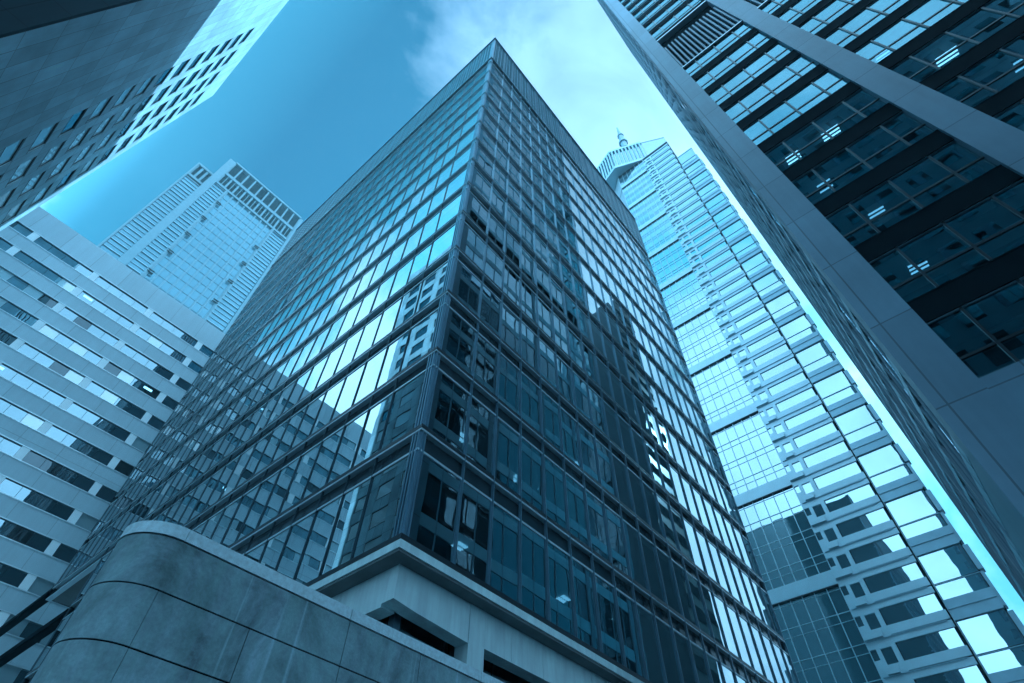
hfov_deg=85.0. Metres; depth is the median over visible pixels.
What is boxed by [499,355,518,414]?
window
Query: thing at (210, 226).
window
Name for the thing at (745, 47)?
window
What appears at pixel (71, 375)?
window
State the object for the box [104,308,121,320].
window
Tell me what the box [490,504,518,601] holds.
window
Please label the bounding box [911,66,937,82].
window
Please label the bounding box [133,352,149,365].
window
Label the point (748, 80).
window
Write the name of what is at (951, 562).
window
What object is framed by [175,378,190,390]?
window
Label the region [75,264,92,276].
window
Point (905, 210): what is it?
window
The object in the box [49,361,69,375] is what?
window
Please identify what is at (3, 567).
window
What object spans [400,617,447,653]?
shop window
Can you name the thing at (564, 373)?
window
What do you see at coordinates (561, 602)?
window
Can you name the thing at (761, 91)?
window
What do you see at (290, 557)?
window
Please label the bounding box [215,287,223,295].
window
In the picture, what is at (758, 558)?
window
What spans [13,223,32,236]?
window
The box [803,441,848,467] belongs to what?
window
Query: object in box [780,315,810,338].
window
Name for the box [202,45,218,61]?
window
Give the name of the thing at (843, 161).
window
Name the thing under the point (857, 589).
window
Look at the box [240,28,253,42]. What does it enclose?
window
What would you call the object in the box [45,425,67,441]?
window
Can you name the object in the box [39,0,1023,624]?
sky
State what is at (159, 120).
window
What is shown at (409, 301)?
window
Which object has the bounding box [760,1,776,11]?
window
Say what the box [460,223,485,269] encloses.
window
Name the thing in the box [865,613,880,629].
window
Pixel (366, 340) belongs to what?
window
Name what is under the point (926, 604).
window
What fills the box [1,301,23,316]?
window
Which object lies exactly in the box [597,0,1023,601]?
granite office tower
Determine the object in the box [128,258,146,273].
window
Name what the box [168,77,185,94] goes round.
window
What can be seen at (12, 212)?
window
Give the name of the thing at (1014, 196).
window
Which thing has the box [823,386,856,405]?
window
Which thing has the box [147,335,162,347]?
window
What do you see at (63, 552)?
window
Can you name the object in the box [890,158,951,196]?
window
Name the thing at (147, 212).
window
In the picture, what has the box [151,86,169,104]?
window
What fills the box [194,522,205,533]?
window
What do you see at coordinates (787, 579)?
window
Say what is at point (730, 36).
window
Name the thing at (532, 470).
window
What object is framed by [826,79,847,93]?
window
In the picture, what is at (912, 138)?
window
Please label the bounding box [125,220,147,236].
window
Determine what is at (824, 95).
window
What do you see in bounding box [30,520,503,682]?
curved stone wall
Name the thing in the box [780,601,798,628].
window
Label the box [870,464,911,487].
window
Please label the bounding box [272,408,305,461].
window
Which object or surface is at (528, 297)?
window
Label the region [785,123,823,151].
window
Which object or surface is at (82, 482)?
window
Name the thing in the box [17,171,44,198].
window
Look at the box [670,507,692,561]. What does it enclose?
window
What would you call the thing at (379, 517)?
window
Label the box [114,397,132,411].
window
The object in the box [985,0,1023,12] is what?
window
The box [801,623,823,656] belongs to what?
window
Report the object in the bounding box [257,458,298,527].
window
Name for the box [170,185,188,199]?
window
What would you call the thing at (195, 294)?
window
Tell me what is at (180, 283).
window
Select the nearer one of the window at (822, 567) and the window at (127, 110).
the window at (127, 110)
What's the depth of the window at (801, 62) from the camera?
34.53 m
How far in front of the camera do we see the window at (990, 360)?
16.61 m
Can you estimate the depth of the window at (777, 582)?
77.79 m
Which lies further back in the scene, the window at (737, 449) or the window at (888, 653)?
the window at (737, 449)
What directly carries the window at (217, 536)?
in the glass tower at (440, 395)
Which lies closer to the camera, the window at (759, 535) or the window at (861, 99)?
the window at (861, 99)
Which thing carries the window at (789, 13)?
in the granite office tower at (865, 158)
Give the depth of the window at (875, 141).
25.75 m
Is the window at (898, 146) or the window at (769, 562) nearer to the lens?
the window at (898, 146)
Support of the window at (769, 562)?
in the stepped glass skyscraper
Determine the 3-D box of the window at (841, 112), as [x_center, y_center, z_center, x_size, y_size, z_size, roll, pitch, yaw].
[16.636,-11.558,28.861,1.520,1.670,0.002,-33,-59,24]
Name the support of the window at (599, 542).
in the glass tower at (440, 395)
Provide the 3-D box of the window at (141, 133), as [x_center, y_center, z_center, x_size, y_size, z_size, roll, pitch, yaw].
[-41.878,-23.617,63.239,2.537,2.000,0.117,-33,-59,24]
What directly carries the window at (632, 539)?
in the glass tower at (440, 395)
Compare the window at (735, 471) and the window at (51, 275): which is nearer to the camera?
the window at (51, 275)
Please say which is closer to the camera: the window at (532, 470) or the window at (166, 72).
the window at (532, 470)
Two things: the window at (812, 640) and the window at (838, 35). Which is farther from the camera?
the window at (812, 640)
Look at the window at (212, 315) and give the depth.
189.17 m
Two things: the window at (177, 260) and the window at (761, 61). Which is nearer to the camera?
the window at (761, 61)
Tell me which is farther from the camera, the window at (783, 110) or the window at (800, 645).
the window at (800, 645)
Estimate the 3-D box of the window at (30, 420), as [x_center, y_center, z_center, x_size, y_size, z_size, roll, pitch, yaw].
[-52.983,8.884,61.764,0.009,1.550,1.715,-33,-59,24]
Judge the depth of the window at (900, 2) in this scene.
31.44 m
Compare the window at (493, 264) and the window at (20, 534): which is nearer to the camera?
the window at (493, 264)
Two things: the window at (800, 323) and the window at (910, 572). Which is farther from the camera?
the window at (800, 323)
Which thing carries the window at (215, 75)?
in the stone office block at (87, 87)
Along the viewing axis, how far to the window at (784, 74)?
35.07 m
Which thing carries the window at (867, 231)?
in the granite office tower at (865, 158)
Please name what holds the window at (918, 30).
in the granite office tower at (865, 158)
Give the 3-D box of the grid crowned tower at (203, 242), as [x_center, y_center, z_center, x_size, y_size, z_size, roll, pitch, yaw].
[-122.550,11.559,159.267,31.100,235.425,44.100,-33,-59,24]
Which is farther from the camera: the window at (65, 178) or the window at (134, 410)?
the window at (134, 410)
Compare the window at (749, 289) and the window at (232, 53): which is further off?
the window at (749, 289)
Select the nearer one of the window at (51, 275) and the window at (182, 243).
the window at (51, 275)
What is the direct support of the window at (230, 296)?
in the grid crowned tower at (203, 242)
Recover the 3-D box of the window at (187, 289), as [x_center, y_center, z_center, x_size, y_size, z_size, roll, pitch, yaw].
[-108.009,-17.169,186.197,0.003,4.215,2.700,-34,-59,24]
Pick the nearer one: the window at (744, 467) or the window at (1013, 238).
the window at (1013, 238)
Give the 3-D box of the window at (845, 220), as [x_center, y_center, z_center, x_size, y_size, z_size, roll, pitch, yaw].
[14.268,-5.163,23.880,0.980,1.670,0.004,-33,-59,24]
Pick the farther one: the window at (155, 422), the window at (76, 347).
the window at (155, 422)
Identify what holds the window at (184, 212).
in the grid crowned tower at (203, 242)
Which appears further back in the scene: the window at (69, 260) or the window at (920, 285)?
the window at (69, 260)
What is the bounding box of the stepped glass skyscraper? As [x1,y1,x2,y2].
[597,127,1023,682]
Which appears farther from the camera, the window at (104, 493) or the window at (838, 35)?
the window at (104, 493)
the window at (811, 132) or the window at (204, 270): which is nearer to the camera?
the window at (811, 132)
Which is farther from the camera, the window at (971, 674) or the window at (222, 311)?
the window at (222, 311)
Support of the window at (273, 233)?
in the grid crowned tower at (203, 242)
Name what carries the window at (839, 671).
in the stepped glass skyscraper
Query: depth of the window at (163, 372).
77.01 m
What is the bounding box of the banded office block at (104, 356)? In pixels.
[0,207,224,682]
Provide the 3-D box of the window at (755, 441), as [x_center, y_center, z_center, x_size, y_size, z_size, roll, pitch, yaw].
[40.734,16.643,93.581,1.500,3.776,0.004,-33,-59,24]
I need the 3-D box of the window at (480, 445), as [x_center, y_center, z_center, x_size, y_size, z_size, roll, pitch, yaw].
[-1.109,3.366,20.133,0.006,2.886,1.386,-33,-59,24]
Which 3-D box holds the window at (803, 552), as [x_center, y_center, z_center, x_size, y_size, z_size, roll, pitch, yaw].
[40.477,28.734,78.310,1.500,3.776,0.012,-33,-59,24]
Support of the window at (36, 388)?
in the banded office block at (104, 356)
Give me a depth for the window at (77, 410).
65.89 m
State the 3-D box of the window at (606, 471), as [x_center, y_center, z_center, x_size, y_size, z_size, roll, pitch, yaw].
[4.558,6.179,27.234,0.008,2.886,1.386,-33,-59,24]
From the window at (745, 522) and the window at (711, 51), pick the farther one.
the window at (745, 522)
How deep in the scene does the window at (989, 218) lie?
19.54 m
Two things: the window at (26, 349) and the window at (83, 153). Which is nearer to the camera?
the window at (83, 153)
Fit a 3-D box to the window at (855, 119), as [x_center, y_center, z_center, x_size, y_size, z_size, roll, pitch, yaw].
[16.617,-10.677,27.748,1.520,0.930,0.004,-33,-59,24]
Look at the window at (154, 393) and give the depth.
74.17 m
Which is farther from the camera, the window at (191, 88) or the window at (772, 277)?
the window at (772, 277)
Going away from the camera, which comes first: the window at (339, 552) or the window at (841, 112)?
the window at (339, 552)
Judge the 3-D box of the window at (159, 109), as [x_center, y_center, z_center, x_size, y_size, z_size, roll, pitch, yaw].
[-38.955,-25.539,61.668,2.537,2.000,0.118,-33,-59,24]
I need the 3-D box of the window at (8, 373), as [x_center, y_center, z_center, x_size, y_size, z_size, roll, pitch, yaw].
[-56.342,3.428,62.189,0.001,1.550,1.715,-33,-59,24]
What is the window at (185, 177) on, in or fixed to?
in the grid crowned tower at (203, 242)
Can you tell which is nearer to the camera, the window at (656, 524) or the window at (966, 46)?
the window at (966, 46)
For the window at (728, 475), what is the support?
in the stepped glass skyscraper
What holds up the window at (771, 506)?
in the stepped glass skyscraper
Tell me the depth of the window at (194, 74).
63.10 m
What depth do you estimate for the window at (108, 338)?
73.36 m
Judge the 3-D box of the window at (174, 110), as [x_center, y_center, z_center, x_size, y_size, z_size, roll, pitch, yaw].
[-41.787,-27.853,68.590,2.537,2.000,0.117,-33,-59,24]
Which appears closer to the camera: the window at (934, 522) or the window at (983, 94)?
the window at (983, 94)
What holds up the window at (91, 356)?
in the banded office block at (104, 356)
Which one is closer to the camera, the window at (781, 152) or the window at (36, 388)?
the window at (781, 152)
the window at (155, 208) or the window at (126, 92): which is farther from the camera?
the window at (155, 208)
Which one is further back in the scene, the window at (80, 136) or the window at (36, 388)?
the window at (36, 388)
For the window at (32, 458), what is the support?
in the banded office block at (104, 356)
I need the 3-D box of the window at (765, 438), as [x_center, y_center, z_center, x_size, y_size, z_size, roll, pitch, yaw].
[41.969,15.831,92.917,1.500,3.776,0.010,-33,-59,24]
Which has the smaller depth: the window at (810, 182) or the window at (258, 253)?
the window at (810, 182)
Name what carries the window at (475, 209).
in the glass tower at (440, 395)
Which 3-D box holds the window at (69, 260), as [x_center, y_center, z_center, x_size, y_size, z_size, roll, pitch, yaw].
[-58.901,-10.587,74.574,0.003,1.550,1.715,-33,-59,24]
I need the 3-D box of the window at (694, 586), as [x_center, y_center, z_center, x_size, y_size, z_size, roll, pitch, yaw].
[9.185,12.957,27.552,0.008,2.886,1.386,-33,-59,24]
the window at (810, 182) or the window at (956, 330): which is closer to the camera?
the window at (956, 330)
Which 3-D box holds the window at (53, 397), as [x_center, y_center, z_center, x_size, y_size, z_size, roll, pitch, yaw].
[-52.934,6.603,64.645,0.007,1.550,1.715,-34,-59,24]
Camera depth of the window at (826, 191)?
25.93 m
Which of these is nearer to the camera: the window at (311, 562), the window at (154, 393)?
the window at (311, 562)
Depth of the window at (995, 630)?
59.92 m
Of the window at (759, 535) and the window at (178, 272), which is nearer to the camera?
the window at (759, 535)
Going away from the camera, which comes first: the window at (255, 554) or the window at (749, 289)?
the window at (255, 554)
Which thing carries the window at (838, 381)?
in the stepped glass skyscraper
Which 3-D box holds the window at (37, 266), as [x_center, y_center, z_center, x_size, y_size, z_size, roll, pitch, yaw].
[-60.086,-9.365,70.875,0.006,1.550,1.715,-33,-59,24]
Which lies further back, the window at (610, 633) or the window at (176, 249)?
the window at (176, 249)
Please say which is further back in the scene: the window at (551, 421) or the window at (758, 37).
the window at (758, 37)
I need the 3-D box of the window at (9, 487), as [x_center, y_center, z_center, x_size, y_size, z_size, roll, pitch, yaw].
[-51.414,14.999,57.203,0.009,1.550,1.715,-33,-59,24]
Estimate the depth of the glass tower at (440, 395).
28.20 m
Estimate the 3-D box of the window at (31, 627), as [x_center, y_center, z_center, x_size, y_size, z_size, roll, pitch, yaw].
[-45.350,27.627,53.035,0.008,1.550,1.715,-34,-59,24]
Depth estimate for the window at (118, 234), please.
180.15 m
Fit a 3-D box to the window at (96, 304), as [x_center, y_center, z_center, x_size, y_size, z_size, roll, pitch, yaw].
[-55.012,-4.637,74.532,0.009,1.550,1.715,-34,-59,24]
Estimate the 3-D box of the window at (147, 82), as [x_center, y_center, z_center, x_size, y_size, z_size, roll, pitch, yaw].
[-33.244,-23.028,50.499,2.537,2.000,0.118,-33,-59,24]
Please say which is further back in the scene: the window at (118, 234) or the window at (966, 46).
the window at (118, 234)
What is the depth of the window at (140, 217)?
190.19 m
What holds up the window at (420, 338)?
in the glass tower at (440, 395)
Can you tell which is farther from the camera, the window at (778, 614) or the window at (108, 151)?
the window at (778, 614)
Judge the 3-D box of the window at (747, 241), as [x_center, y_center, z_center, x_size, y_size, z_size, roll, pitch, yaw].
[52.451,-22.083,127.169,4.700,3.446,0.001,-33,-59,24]
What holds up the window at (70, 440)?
in the banded office block at (104, 356)
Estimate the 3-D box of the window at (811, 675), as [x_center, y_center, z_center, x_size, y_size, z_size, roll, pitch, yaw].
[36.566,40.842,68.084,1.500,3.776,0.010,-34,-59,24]
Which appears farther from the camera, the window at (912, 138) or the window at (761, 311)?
the window at (761, 311)
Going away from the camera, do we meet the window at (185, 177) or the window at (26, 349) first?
the window at (26, 349)
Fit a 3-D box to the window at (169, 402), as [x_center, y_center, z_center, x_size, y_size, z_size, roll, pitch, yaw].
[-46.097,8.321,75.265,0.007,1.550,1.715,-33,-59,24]
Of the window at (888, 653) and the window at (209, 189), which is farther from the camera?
the window at (209, 189)
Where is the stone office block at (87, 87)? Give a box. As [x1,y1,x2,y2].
[0,0,288,230]
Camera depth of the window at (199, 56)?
58.82 m
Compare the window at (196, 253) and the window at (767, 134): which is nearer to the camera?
the window at (767, 134)
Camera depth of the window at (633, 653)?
21.08 m
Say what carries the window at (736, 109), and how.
in the granite office tower at (865, 158)
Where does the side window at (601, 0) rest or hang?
in the granite office tower at (865, 158)
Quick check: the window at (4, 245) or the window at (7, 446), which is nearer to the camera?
the window at (7, 446)
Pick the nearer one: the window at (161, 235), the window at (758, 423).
the window at (758, 423)
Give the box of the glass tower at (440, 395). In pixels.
[0,37,798,682]
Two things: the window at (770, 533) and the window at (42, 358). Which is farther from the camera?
the window at (770, 533)
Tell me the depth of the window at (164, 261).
184.56 m
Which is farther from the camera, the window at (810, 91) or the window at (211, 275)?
the window at (211, 275)
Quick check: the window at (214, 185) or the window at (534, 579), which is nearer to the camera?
the window at (534, 579)
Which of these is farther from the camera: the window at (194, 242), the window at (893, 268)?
the window at (194, 242)
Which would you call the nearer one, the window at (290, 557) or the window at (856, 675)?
the window at (290, 557)
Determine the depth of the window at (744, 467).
91.81 m
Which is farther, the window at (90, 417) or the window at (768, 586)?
the window at (768, 586)
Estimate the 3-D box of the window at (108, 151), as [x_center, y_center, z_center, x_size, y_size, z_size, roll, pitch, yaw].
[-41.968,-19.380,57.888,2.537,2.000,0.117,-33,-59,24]
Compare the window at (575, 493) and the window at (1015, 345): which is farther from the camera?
the window at (575, 493)
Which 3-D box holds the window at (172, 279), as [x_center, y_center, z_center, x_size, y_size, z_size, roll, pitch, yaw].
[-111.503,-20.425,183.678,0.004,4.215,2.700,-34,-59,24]
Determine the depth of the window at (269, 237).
232.11 m
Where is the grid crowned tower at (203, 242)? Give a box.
[97,159,302,333]
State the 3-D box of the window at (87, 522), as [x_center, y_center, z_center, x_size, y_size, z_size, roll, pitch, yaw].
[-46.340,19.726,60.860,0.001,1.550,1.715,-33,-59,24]
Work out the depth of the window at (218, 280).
198.68 m
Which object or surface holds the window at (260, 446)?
in the glass tower at (440, 395)
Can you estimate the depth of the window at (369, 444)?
20.00 m
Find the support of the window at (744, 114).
in the granite office tower at (865, 158)
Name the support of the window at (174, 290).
in the grid crowned tower at (203, 242)
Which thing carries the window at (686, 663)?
in the glass tower at (440, 395)
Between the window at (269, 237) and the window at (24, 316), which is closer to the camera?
the window at (24, 316)
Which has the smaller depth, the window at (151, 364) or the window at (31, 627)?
the window at (31, 627)
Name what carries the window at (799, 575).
in the stepped glass skyscraper
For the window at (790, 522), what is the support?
in the stepped glass skyscraper
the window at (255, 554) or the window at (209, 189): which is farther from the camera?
the window at (209, 189)
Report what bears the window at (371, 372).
in the glass tower at (440, 395)
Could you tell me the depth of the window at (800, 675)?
69.16 m
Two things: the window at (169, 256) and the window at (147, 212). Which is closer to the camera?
the window at (169, 256)
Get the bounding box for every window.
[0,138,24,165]
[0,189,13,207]
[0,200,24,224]
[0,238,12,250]
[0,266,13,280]
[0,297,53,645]
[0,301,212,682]
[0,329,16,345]
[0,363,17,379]
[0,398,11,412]
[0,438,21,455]
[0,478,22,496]
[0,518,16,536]
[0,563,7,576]
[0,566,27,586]
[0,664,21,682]
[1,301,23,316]
[3,614,28,636]
[4,404,28,421]
[5,157,34,186]
[7,275,28,289]
[7,525,34,544]
[10,373,33,388]
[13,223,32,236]
[14,251,33,264]
[14,486,40,504]
[16,311,38,325]
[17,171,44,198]
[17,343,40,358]
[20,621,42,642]
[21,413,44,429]
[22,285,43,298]
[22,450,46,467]
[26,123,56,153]
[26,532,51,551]
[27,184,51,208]
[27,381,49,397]
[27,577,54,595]
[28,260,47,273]
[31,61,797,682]
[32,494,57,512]
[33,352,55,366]
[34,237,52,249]
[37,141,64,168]
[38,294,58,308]
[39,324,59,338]
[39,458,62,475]
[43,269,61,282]
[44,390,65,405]
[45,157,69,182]
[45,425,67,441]
[48,246,66,259]
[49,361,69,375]
[50,502,74,520]
[52,543,77,562]
[54,169,75,190]
[54,333,74,347]
[56,467,78,483]
[57,278,76,291]
[58,109,85,136]
[59,307,78,320]
[61,433,83,449]
[62,255,80,267]
[64,369,84,383]
[66,127,90,151]
[66,402,87,417]
[69,341,88,355]
[70,143,93,167]
[72,474,94,491]
[73,315,91,329]
[75,157,95,178]
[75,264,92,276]
[75,513,97,530]
[77,291,95,304]
[77,441,97,457]
[81,410,101,425]
[83,350,101,364]
[85,97,111,123]
[86,381,104,395]
[87,324,104,337]
[90,115,113,138]
[91,299,108,312]
[93,131,114,153]
[93,449,112,465]
[94,276,111,288]
[95,485,116,501]
[96,145,115,165]
[96,418,116,433]
[100,244,120,258]
[100,332,118,345]
[100,389,118,403]
[103,362,121,375]
[104,238,126,255]
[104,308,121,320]
[107,285,123,297]
[111,85,134,108]
[111,426,129,440]
[112,104,134,126]
[112,232,133,249]
[114,121,133,140]
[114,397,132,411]
[114,460,133,475]
[115,134,133,153]
[117,316,133,328]
[117,370,134,383]
[119,226,141,242]
[120,293,135,304]
[120,344,137,357]
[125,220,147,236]
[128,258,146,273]
[128,405,145,419]
[130,378,147,391]
[131,437,149,451]
[132,76,154,98]
[132,95,152,115]
[133,125,149,141]
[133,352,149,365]
[134,110,151,127]
[134,215,153,231]
[135,252,153,266]
[135,328,150,340]
[140,209,160,224]
[142,246,160,259]
[143,385,159,398]
[145,271,155,280]
[145,359,161,372]
[147,204,166,219]
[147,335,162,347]
[147,415,164,429]
[148,115,164,132]
[149,239,166,252]
[151,67,172,89]
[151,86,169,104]
[151,101,167,117]
[152,264,162,272]
[152,275,163,285]
[153,199,171,214]
[156,233,172,246]
[158,367,172,379]
[159,194,177,208]
[159,257,168,266]
[159,269,169,278]
[160,281,171,291]
[162,228,178,240]
[162,396,177,409]
[164,93,181,111]
[165,107,178,120]
[165,189,183,204]
[165,251,175,259]
[166,262,176,271]
[167,274,177,283]
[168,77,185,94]
[168,222,183,234]
[168,287,179,296]
[170,59,189,78]
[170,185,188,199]
[172,245,181,253]
[172,256,182,265]
[173,217,189,229]
[173,268,183,276]
[175,280,185,289]
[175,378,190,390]
[176,180,193,194]
[176,292,186,301]
[177,239,186,247]
[178,99,191,112]
[178,250,187,258]
[180,211,194,223]
[180,261,189,270]
[181,85,195,100]
[181,176,198,190]
[181,273,190,282]
[183,70,198,86]
[183,235,191,241]
[183,285,192,294]
[184,244,193,252]
[184,297,194,306]
[185,207,199,218]
[185,255,195,263]
[186,52,204,70]
[187,267,196,275]
[189,194,270,289]
[189,278,198,287]
[190,92,202,105]
[190,238,198,246]
[190,290,199,299]
[191,202,205,213]
[191,249,200,257]
[191,302,201,311]
[192,78,207,94]
[193,260,202,269]
[194,272,203,280]
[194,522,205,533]
[196,197,210,209]
[196,283,205,292]
[197,63,212,78]
[197,295,206,304]
[198,254,207,263]
[199,308,208,317]
[200,193,214,204]
[200,265,209,274]
[201,277,210,285]
[201,511,222,538]
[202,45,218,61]
[203,289,212,297]
[204,71,219,87]
[205,259,214,267]
[205,300,213,309]
[206,188,219,199]
[207,270,215,279]
[208,282,217,290]
[208,313,227,329]
[209,56,224,72]
[210,294,219,302]
[211,183,223,194]
[211,498,240,543]
[213,306,231,322]
[214,39,230,56]
[214,276,222,284]
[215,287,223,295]
[218,299,237,315]
[220,445,254,497]
[221,486,258,546]
[222,51,235,64]
[223,292,241,308]
[226,33,242,50]
[229,286,246,302]
[233,280,250,295]
[236,434,270,486]
[237,472,278,539]
[238,274,254,289]
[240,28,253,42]
[242,268,258,282]
[246,542,265,561]
[247,263,263,276]
[251,257,266,270]
[254,420,288,473]
[255,252,270,266]
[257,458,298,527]
[259,247,274,260]
[260,528,289,569]
[263,241,277,254]
[267,236,280,250]
[270,232,284,244]
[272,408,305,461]
[276,513,314,578]
[279,443,320,513]
[290,394,324,448]
[295,496,341,584]
[302,428,342,498]
[310,379,343,434]
[321,479,370,574]
[327,412,366,482]
[331,364,364,419]
[334,328,362,373]
[352,456,407,558]
[353,314,381,359]
[353,348,385,404]
[353,394,392,466]
[373,299,400,344]
[376,331,408,388]
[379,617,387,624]
[380,371,425,449]
[394,282,421,328]
[400,310,437,371]
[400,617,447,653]
[409,454,460,561]
[415,262,447,312]
[427,225,454,266]
[428,370,469,453]
[442,308,475,374]
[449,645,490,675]
[452,261,480,315]
[455,483,490,582]
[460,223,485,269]
[466,192,488,233]
[466,398,494,473]
[474,334,497,394]
[480,285,500,334]
[485,246,502,288]
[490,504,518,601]
[492,664,529,682]
[495,419,518,493]
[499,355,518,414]
[501,304,519,354]
[504,265,519,306]
[522,282,536,323]
[522,323,538,371]
[522,374,540,432]
[522,438,543,512]
[522,524,547,619]
[540,340,556,388]
[542,392,561,450]
[544,456,566,529]
[548,542,574,635]
[557,357,574,405]
[561,409,580,466]
[566,474,589,546]
[572,559,599,650]
[573,372,590,419]
[579,425,599,482]
[586,491,609,561]
[589,388,606,434]
[595,575,623,665]
[596,440,616,497]
[601,0,796,280]
[605,506,629,576]
[612,455,633,511]
[616,590,645,678]
[619,145,882,682]
[620,0,967,104]
[623,521,647,589]
[628,469,648,524]
[637,605,664,682]
[640,535,664,601]
[643,483,663,536]
[656,548,681,614]
[656,618,681,682]
[657,495,678,549]
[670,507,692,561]
[672,561,697,626]
[673,630,696,682]
[687,573,711,636]
[690,642,710,682]
[694,115,1023,585]
[695,73,711,86]
[696,47,716,63]
[701,585,725,647]
[708,58,731,76]
[709,86,726,100]
[714,32,735,48]
[714,63,734,79]
[714,596,739,657]
[715,266,741,285]
[719,276,746,295]
[721,443,735,462]
[722,220,742,237]
[723,70,749,90]
[723,465,733,484]
[724,286,752,305]
[725,102,744,118]
[727,606,752,667]
[728,42,752,60]
[728,461,742,481]
[730,296,759,315]
[730,439,744,458]
[731,77,753,93]
[731,235,753,253]
[733,110,749,122]
[735,307,765,327]
[736,48,755,63]
[737,457,751,477]
[738,507,748,525]
[739,435,753,454]
[739,616,764,676]
[740,85,769,107]
[741,318,772,339]
[742,252,766,271]
[743,121,766,139]
[743,503,758,523]
[744,526,756,549]
[745,54,771,74]
[746,453,761,473]
[747,331,780,352]
[748,32,765,44]
[748,431,762,450]
[749,92,774,111]
[750,412,763,428]
[750,522,767,546]
[753,60,775,77]
[753,130,772,144]
[753,271,779,291]
[753,499,768,519]
[753,549,765,574]
[754,344,788,365]
[755,448,770,469]
[757,427,771,446]
[759,545,776,571]
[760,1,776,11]
[760,102,793,127]
[760,517,777,542]
[761,357,796,380]
[762,574,771,590]
[763,67,794,89]
[763,495,779,515]
[765,144,792,164]
[765,444,780,465]
[766,43,786,56]
[766,292,793,313]
[768,372,805,395]
[768,570,783,588]
[769,541,787,568]
[770,112,799,132]
[771,514,788,539]
[772,302,797,318]
[773,491,789,511]
[773,605,786,630]
[774,74,799,93]
[776,388,815,411]
[777,155,799,171]
[778,9,797,20]
[779,566,794,584]
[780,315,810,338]
[780,537,799,564]
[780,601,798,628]
[781,509,799,534]
[782,630,797,662]
[783,486,799,507]
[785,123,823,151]
[785,404,825,428]
[787,84,821,108]
[787,327,814,343]
[788,56,810,71]
[789,627,810,660]
[790,562,806,580]
[791,0,813,10]
[791,533,810,560]
[791,597,810,624]
[792,505,811,530]
[793,171,824,196]
[793,662,805,682]
[794,422,836,447]
[796,341,829,366]
[797,135,831,158]
[799,18,821,31]
[799,63,816,75]
[799,92,828,113]
[800,659,820,682]
[801,0,820,12]
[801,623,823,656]
[802,529,822,556]
[802,558,818,576]
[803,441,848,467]
[803,594,823,621]
[804,354,834,372]
[807,186,833,204]
[813,71,840,88]
[813,554,830,572]
[813,619,836,653]
[813,655,835,682]
[814,0,846,19]
[814,103,855,131]
[814,150,860,181]
[814,370,851,397]
[814,462,860,488]
[815,590,835,617]
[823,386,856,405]
[825,29,849,43]
[825,484,874,511]
[826,4,852,22]
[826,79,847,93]
[826,615,850,649]
[826,652,850,682]
[827,206,865,235]
[827,586,848,613]
[829,114,863,137]
[830,164,870,190]
[834,404,875,434]
[837,508,889,536]
[838,35,856,46]
[838,612,864,645]
[839,648,865,682]
[841,9,878,31]
[844,90,876,110]
[845,224,877,246]
[845,422,881,443]
[848,127,896,159]
[850,534,905,563]
[851,182,907,220]
[853,644,880,681]
[855,14,886,34]
[855,42,883,58]
[858,444,904,476]
[861,100,885,115]
[864,562,923,592]
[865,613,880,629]
[866,141,908,167]
[869,0,896,10]
[870,49,893,62]
[870,250,919,286]
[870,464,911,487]
[871,200,921,230]
[873,20,916,45]
[879,593,942,624]
[880,647,898,664]
[883,113,921,136]
[884,0,907,13]
[885,489,937,525]
[890,26,926,49]
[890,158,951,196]
[892,58,926,77]
[895,275,935,301]
[897,627,963,659]
[899,225,970,270]
[900,514,946,538]
[903,125,933,143]
[905,0,950,22]
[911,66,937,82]
[912,34,964,62]
[914,175,965,206]
[915,665,986,682]
[918,544,977,583]
[923,3,960,25]
[926,249,988,285]
[928,310,993,356]
[931,142,980,170]
[933,41,977,67]
[935,573,988,599]
[937,78,980,100]
[947,199,1022,244]
[948,10,1002,37]
[957,609,1023,653]
[958,158,996,180]
[961,51,1023,84]
[961,88,995,107]
[962,345,1015,377]
[964,283,1023,339]
[972,16,1017,41]
[978,223,1023,258]
[978,645,1023,673]
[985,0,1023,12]
[988,64,1023,90]
[995,181,1023,214]
[996,104,1023,130]
[1002,333,1023,359]
[1003,36,1023,55]
[1011,4,1023,15]
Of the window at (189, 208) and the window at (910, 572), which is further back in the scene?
the window at (189, 208)
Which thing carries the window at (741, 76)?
in the granite office tower at (865, 158)
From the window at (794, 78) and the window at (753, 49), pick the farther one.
the window at (753, 49)
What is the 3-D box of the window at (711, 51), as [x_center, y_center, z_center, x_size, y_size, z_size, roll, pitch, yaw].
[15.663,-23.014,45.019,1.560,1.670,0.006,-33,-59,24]
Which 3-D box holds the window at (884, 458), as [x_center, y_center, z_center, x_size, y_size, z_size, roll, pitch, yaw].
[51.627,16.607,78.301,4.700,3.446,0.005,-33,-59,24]
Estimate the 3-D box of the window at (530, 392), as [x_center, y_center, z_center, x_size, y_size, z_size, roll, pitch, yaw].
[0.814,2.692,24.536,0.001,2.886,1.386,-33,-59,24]
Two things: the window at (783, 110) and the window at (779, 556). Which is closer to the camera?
the window at (783, 110)
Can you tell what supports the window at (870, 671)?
in the stepped glass skyscraper
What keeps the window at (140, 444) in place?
in the banded office block at (104, 356)
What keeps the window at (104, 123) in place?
in the stone office block at (87, 87)
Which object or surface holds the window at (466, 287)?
in the glass tower at (440, 395)
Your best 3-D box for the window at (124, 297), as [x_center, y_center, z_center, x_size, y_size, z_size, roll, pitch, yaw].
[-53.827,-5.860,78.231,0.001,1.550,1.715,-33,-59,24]
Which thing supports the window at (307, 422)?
in the glass tower at (440, 395)
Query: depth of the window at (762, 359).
102.50 m
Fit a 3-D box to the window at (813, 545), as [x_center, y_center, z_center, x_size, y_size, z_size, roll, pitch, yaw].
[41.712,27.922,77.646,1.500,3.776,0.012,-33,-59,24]

